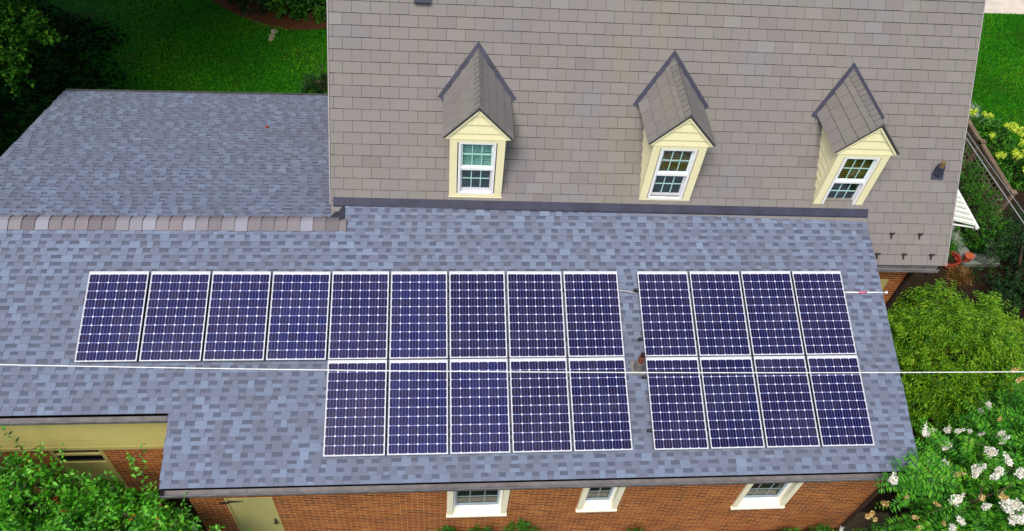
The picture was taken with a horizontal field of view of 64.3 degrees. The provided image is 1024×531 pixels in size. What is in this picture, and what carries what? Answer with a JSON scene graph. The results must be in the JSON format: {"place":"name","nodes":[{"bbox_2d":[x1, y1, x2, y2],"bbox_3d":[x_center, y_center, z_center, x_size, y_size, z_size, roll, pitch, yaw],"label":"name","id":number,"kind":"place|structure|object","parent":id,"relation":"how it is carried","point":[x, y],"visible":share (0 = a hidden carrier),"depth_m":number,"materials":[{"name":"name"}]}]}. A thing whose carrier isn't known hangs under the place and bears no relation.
{"place":"outdoors","nodes":[
{"label":"outdoors","id":0,"kind":"place"},
{"bbox_2d":[9,491,838,530],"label":"front soil","id":1,"kind":"structure","parent":0,"point":[179,501],"depth_m":16.54,"materials":[{"name":"brown soil"}]},
{"bbox_2d":[0,426,250,530],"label":"leafy shrub","id":2,"kind":"object","parent":1,"relation":"on","point":[125,512],"visible":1,"depth_m":14.11,"materials":[{"name":"green plant"}]},
{"bbox_2d":[436,525,455,530],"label":"foundation shrub","id":3,"kind":"object","parent":1,"relation":"on","point":[446,528],"visible":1,"depth_m":15.85,"materials":[{"name":"green plant"}]},
{"bbox_2d":[468,523,490,530],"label":"foundation shrub","id":4,"kind":"object","parent":1,"relation":"on","point":[478,529],"visible":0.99,"depth_m":15.92,"materials":[{"name":"green plant"}]},
{"bbox_2d":[503,518,539,530],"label":"foundation shrub","id":5,"kind":"object","parent":1,"relation":"on","point":[524,527],"visible":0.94,"depth_m":15.85,"materials":[{"name":"green plant"}]},
{"bbox_2d":[752,528,835,530],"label":"front mulch","id":6,"kind":"object","parent":1,"relation":"on","point":[789,529],"depth_m":17.20,"materials":[{"name":"brown soil"}]},
{"bbox_2d":[781,527,799,530],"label":"foundation shrub","id":7,"kind":"object","parent":6,"relation":"on","point":[793,529],"visible":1,"depth_m":16.63,"materials":[{"name":"green plant"}]},
{"bbox_2d":[808,523,832,530],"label":"foundation shrub","id":8,"kind":"object","parent":6,"relation":"on","point":[821,528],"visible":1,"depth_m":16.63,"materials":[{"name":"green plant"}]},
{"bbox_2d":[0,0,1023,170],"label":"lawn ground","id":9,"kind":"structure","parent":0,"point":[86,9],"depth_m":26.00,"materials":[{"name":"green plant"}]},
{"bbox_2d":[0,0,67,99],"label":"shade tree","id":10,"kind":"object","parent":9,"relation":"on","point":[34,23],"visible":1,"depth_m":18.20,"materials":[{"name":"green plant"}]},
{"bbox_2d":[0,0,137,155],"bbox_3d":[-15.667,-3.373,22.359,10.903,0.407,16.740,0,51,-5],"label":"tree","id":11,"kind":"object","parent":9,"relation":"on","point":[11,103],"visible":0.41,"depth_m":24.60,"materials":[{"name":"green plant"}]},
{"bbox_2d":[212,0,326,30],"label":"mulch bed","id":12,"kind":"object","parent":9,"relation":"on","point":[270,18],"visible":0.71,"depth_m":27.10,"materials":[{"name":"brown soil"}]},
{"bbox_2d":[227,0,276,14],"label":"garden shrub","id":13,"kind":"object","parent":12,"relation":"on","point":[262,10],"visible":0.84,"depth_m":27.11,"materials":[{"name":"green plant"}]},
{"bbox_2d":[260,0,306,18],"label":"garden shrub","id":14,"kind":"object","parent":12,"relation":"on","point":[269,6],"visible":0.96,"depth_m":26.98,"materials":[{"name":"green plant"}]},
{"bbox_2d":[287,2,309,20],"bbox_3d":[-7.162,-8.345,27.319,1.039,0.915,0.949,-29,59,-25],"label":"garden shrub","id":15,"kind":"object","parent":12,"relation":"on","point":[298,17],"visible":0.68,"depth_m":27.10,"materials":[{"name":"green plant"}]},
{"bbox_2d":[300,0,326,15],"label":"garden shrub","id":16,"kind":"object","parent":12,"relation":"on","point":[309,4],"visible":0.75,"depth_m":27.26,"materials":[{"name":"green plant"}]},
{"bbox_2d":[311,5,326,23],"bbox_3d":[-6.400,-8.283,27.286,0.945,0.939,0.943,0,51,-5],"label":"garden shrub","id":17,"kind":"object","parent":12,"relation":"on","point":[320,11],"visible":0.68,"depth_m":27.10,"materials":[{"name":"green plant"}]},
{"bbox_2d":[268,29,277,41],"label":"edging stones","id":18,"kind":"object","parent":9,"relation":"on","point":[271,36],"visible":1,"depth_m":26.43,"materials":[{"name":"grey stone"}]},
{"bbox_2d":[297,64,327,93],"bbox_3d":[-5.801,-5.562,24.641,1.376,1.187,0.998,-20,55,-20],"label":"conifer","id":19,"kind":"object","parent":9,"relation":"on","point":[320,88],"visible":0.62,"depth_m":24.64,"materials":[{"name":"green plant"}]},
{"bbox_2d":[0,0,985,530],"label":"house","id":20,"kind":"structure","parent":9,"relation":"on","point":[626,140],"depth_m":15.37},
{"bbox_2d":[48,450,128,489],"bbox_3d":[-8.234,3.935,15.883,0.990,1.950,0.060,0,51,-5],"label":"door","id":21,"kind":"structure","parent":20,"relation":"in","point":[95,461],"depth_m":15.69,"materials":[{"name":"beige paint"}]},
{"bbox_2d":[74,271,149,362],"bbox_3d":[-6.942,0.896,14.229,1.037,0.145,1.650,0,68,-5],"label":"solar panel","id":22,"kind":"object","parent":20,"relation":"attached to","point":[112,317],"visible":0.99,"depth_m":14.15,"materials":[{"name":"blue glass"}]},
{"bbox_2d":[139,271,210,361],"bbox_3d":[-5.886,0.898,14.327,1.037,0.145,1.650,0,68,-5],"label":"solar panel","id":23,"kind":"object","parent":20,"relation":"attached to","point":[175,319],"visible":0.96,"depth_m":14.25,"materials":[{"name":"blue glass"}]},
{"bbox_2d":[203,271,271,360],"bbox_3d":[-4.831,0.899,14.424,1.037,0.145,1.650,0,68,-5],"label":"solar panel","id":24,"kind":"object","parent":20,"relation":"attached to","point":[236,328],"visible":0.97,"depth_m":14.35,"materials":[{"name":"blue glass"}]},
{"bbox_2d":[219,497,284,530],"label":"door","id":25,"kind":"structure","parent":20,"relation":"in","point":[256,513],"depth_m":15.02,"materials":[{"name":"beige paint"}]},
{"bbox_2d":[266,272,331,360],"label":"solar panel","id":26,"kind":"object","parent":20,"relation":"attached to","point":[298,319],"visible":0.99,"depth_m":14.45,"materials":[{"name":"blue glass"}]},
{"bbox_2d":[323,360,387,456],"bbox_3d":[-2.666,2.444,13.984,1.037,0.145,1.650,0,68,-5],"label":"solar panel","id":27,"kind":"object","parent":20,"relation":"attached to","point":[355,416],"visible":1,"depth_m":13.91,"materials":[{"name":"blue glass"}]},
{"bbox_2d":[328,271,389,359],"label":"solar panel","id":28,"kind":"object","parent":20,"relation":"attached to","point":[359,317],"visible":1,"depth_m":14.54,"materials":[{"name":"blue glass"}]},
{"bbox_2d":[387,359,448,455],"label":"solar panel","id":29,"kind":"object","parent":20,"relation":"attached to","point":[418,412],"visible":1,"depth_m":14.01,"materials":[{"name":"blue glass"}]},
{"bbox_2d":[389,271,448,358],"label":"solar panel","id":30,"kind":"object","parent":20,"relation":"attached to","point":[418,319],"visible":1,"depth_m":14.64,"materials":[{"name":"blue glass"}]},
{"bbox_2d":[446,490,509,518],"bbox_3d":[-0.642,4.344,15.159,1.150,1.430,0.220,0,51,-5],"label":"window","id":31,"kind":"structure","parent":20,"relation":"in","point":[488,503],"depth_m":15.45,"materials":[{"name":"paint"}]},
{"bbox_2d":[449,271,507,358],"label":"solar panel","id":32,"kind":"object","parent":20,"relation":"attached to","point":[477,315],"visible":1,"depth_m":14.73,"materials":[{"name":"blue glass"}]},
{"bbox_2d":[450,359,510,453],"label":"solar panel","id":33,"kind":"object","parent":20,"relation":"attached to","point":[479,412],"visible":1,"depth_m":14.10,"materials":[{"name":"blue glass"}]},
{"bbox_2d":[507,271,565,357],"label":"solar panel","id":34,"kind":"object","parent":20,"relation":"attached to","point":[535,316],"visible":1,"depth_m":14.83,"materials":[{"name":"blue glass"}]},
{"bbox_2d":[509,358,571,452],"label":"solar panel","id":35,"kind":"object","parent":20,"relation":"attached to","point":[540,414],"visible":1,"depth_m":14.19,"materials":[{"name":"blue glass"}]},
{"bbox_2d":[563,271,623,356],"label":"solar panel","id":36,"kind":"object","parent":20,"relation":"attached to","point":[593,317],"visible":1,"depth_m":14.93,"materials":[{"name":"blue glass"}]},
{"bbox_2d":[568,357,632,451],"bbox_3d":[1.551,2.443,14.368,1.037,0.145,1.650,0,68,-5],"label":"solar panel","id":37,"kind":"object","parent":20,"relation":"attached to","point":[600,412],"visible":1,"depth_m":14.29,"materials":[{"name":"blue glass"}]},
{"bbox_2d":[575,487,625,513],"bbox_3d":[1.656,4.319,15.336,0.800,1.350,0.220,0,51,-5],"label":"window","id":38,"kind":"structure","parent":20,"relation":"in","point":[592,500],"depth_m":15.58,"materials":[{"name":"paint"}]},
{"bbox_2d":[619,290,635,293],"bbox_3d":[2.121,0.489,15.258,0.408,0.058,0.052,4,51,-2],"label":"conduit","id":39,"kind":"object","parent":20,"relation":"attached to","point":[627,291],"visible":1,"depth_m":15.25,"materials":[{"name":"grey plastic"}]},
{"bbox_2d":[633,271,696,356],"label":"solar panel","id":40,"kind":"object","parent":20,"relation":"attached to","point":[666,315],"visible":0.93,"depth_m":15.04,"materials":[{"name":"blue glass"}]},
{"bbox_2d":[642,357,708,449],"bbox_3d":[2.885,2.450,14.490,1.054,0.145,1.650,0,68,-5],"label":"solar panel","id":41,"kind":"object","parent":20,"relation":"attached to","point":[678,421],"visible":1,"depth_m":14.41,"materials":[{"name":"blue glass"}]},
{"bbox_2d":[689,271,750,355],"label":"solar panel","id":42,"kind":"object","parent":20,"relation":"attached to","point":[719,314],"visible":0.99,"depth_m":15.13,"materials":[{"name":"blue glass"}]},
{"bbox_2d":[699,356,764,448],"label":"solar panel","id":43,"kind":"object","parent":20,"relation":"attached to","point":[732,411],"visible":0.97,"depth_m":14.51,"materials":[{"name":"blue glass"}]},
{"bbox_2d":[729,483,802,510],"bbox_3d":[4.875,4.345,15.659,1.090,1.430,0.220,0,51,-5],"label":"window","id":44,"kind":"structure","parent":20,"relation":"in","point":[768,496],"depth_m":15.93,"materials":[{"name":"paint"}]},
{"bbox_2d":[740,271,803,355],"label":"solar panel","id":45,"kind":"object","parent":20,"relation":"attached to","point":[772,316],"visible":0.99,"depth_m":15.22,"materials":[{"name":"blue glass"}]},
{"bbox_2d":[753,356,819,447],"bbox_3d":[4.924,2.449,14.675,0.984,0.145,1.650,0,68,-5],"label":"solar panel","id":46,"kind":"object","parent":20,"relation":"attached to","point":[787,410],"visible":0.97,"depth_m":14.60,"materials":[{"name":"blue glass"}]},
{"bbox_2d":[791,271,856,354],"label":"solar panel","id":47,"kind":"object","parent":20,"relation":"attached to","point":[824,318],"visible":0.96,"depth_m":15.31,"materials":[{"name":"blue glass"}]},
{"bbox_2d":[806,355,874,446],"bbox_3d":[5.927,2.449,14.764,0.984,0.145,1.650,0,68,-5],"label":"solar panel","id":48,"kind":"object","parent":20,"relation":"attached to","point":[841,410],"visible":0.98,"depth_m":14.69,"materials":[{"name":"blue glass"}]},
{"bbox_2d":[845,291,887,293],"bbox_3d":[6.768,0.520,15.660,0.930,0.056,0.056,0,51,-5],"label":"conduit","id":49,"kind":"object","parent":20,"relation":"attached to","point":[885,292],"visible":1,"depth_m":15.66,"materials":[{"name":"silver metal"}]},
{"bbox_2d":[880,279,888,288],"bbox_3d":[7.646,0.745,18.123,0.850,1.480,0.085,1,51,-4],"label":"side door","id":50,"kind":"structure","parent":20,"relation":"in","point":[883,282],"depth_m":17.61,"materials":[{"name":"beige paint"}]},
{"bbox_2d":[966,138,1023,223],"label":"service cable","id":51,"kind":"object","parent":20,"relation":"attached to","point":[994,180],"visible":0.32,"depth_m":20.93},
{"bbox_2d":[967,132,1023,211],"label":"service cable","id":52,"kind":"object","parent":20,"relation":"attached to","point":[995,172],"visible":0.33,"depth_m":21.02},
{"bbox_2d":[860,137,1023,530],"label":"planting soil","id":53,"kind":"structure","parent":9,"relation":"on","point":[918,279],"depth_m":21.75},
{"bbox_2d":[833,367,1023,530],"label":"crape myrtle","id":54,"kind":"object","parent":53,"relation":"on","point":[953,471],"visible":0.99,"depth_m":15.51,"materials":[{"name":"green plant"}]},
{"bbox_2d":[943,250,961,269],"bbox_3d":[11.940,-0.179,22.262,0.648,0.208,0.663,0,51,-5],"label":"garden hose","id":55,"kind":"object","parent":53,"relation":"on","point":[957,256],"visible":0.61,"depth_m":22.22,"materials":[{"name":"red rubber"}]},
{"bbox_2d":[887,278,1023,452],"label":"feathery bush","id":56,"kind":"object","parent":53,"relation":"on","point":[967,326],"visible":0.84,"depth_m":18.62,"materials":[{"name":"green plant"}]},
{"bbox_2d":[948,232,965,258],"bbox_3d":[11.872,-0.614,22.398,1.244,0.836,1.202,0,51,-5],"label":"fern clump","id":57,"kind":"object","parent":53,"relation":"on","point":[953,247],"visible":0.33,"depth_m":22.21,"materials":[{"name":"green plant"}]},
{"bbox_2d":[942,264,975,286],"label":"straw grass","id":58,"kind":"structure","parent":53,"relation":"on","point":[956,271],"depth_m":21.84,"materials":[{"name":"brown plant"}]},
{"bbox_2d":[962,208,987,253],"bbox_3d":[12.946,-0.985,22.745,0.783,0.731,1.589,13,51,5],"label":"bed plant","id":59,"kind":"object","parent":53,"relation":"on","point":[970,238],"visible":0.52,"depth_m":22.61,"materials":[{"name":"green plant"}]},
{"bbox_2d":[951,221,999,266],"bbox_3d":[12.875,-0.974,23.164,1.350,0.300,2.650,0,51,-5],"label":"paved edging","id":60,"kind":"object","parent":53,"relation":"on","point":[961,252],"visible":0.15,"depth_m":22.41,"materials":[{"name":"concrete"}]},
{"bbox_2d":[963,252,974,262],"bbox_3d":[12.408,-0.205,22.167,0.256,0.220,0.260,0,51,-5],"label":"flower pot","id":61,"kind":"object","parent":60,"relation":"on","point":[968,257],"visible":0.97,"depth_m":22.09,"materials":[{"name":"ceramic"}]},
{"bbox_2d":[969,102,984,122],"bbox_3d":[14.659,-4.675,26.038,1.018,0.816,1.455,0,51,-5],"label":"silver plant","id":62,"kind":"object","parent":53,"relation":"on","point":[974,107],"visible":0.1,"depth_m":26.02,"materials":[{"name":"green plant"}]},
{"bbox_2d":[953,159,1017,258],"bbox_3d":[12.985,-1.746,22.956,1.783,1.409,3.539,0,51,-5],"label":"green shrub","id":63,"kind":"object","parent":53,"relation":"on","point":[975,198],"visible":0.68,"depth_m":22.61,"materials":[{"name":"green plant"}]},
{"bbox_2d":[958,118,1017,221],"bbox_3d":[13.338,-3.064,23.880,0.160,1.730,4.300,0,51,-5],"label":"trellis","id":64,"kind":"object","parent":53,"relation":"on","point":[977,139],"visible":0.41,"depth_m":23.02,"materials":[{"name":"brown wood"}]},
{"bbox_2d":[963,108,1023,200],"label":"hydrangea","id":65,"kind":"object","parent":53,"relation":"on","point":[990,133],"visible":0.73,"depth_m":24.44,"materials":[{"name":"green plant"}]},
{"bbox_2d":[972,206,1023,336],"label":"dark evergreen","id":66,"kind":"object","parent":53,"relation":"on","point":[1014,284],"visible":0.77,"depth_m":21.57,"materials":[{"name":"green plant"}]},
{"bbox_2d":[984,287,1022,319],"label":"clipped ball shrub","id":67,"kind":"object","parent":53,"relation":"on","point":[1016,304],"visible":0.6,"depth_m":20.69,"materials":[{"name":"green plant"}]},
{"bbox_2d":[0,364,1023,372],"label":"overhead wire","id":68,"kind":"object","parent":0,"point":[510,371],"visible":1,"depth_m":12.70,"materials":[{"name":"grey metal"}]},
{"bbox_2d":[843,512,892,530],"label":"corner path","id":69,"kind":"structure","parent":0,"point":[859,520],"depth_m":17.42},
{"bbox_2d":[984,0,1023,13],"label":"driveway","id":70,"kind":"structure","parent":0,"point":[1006,6],"depth_m":30.73,"materials":[{"name":"concrete"}]}
]}

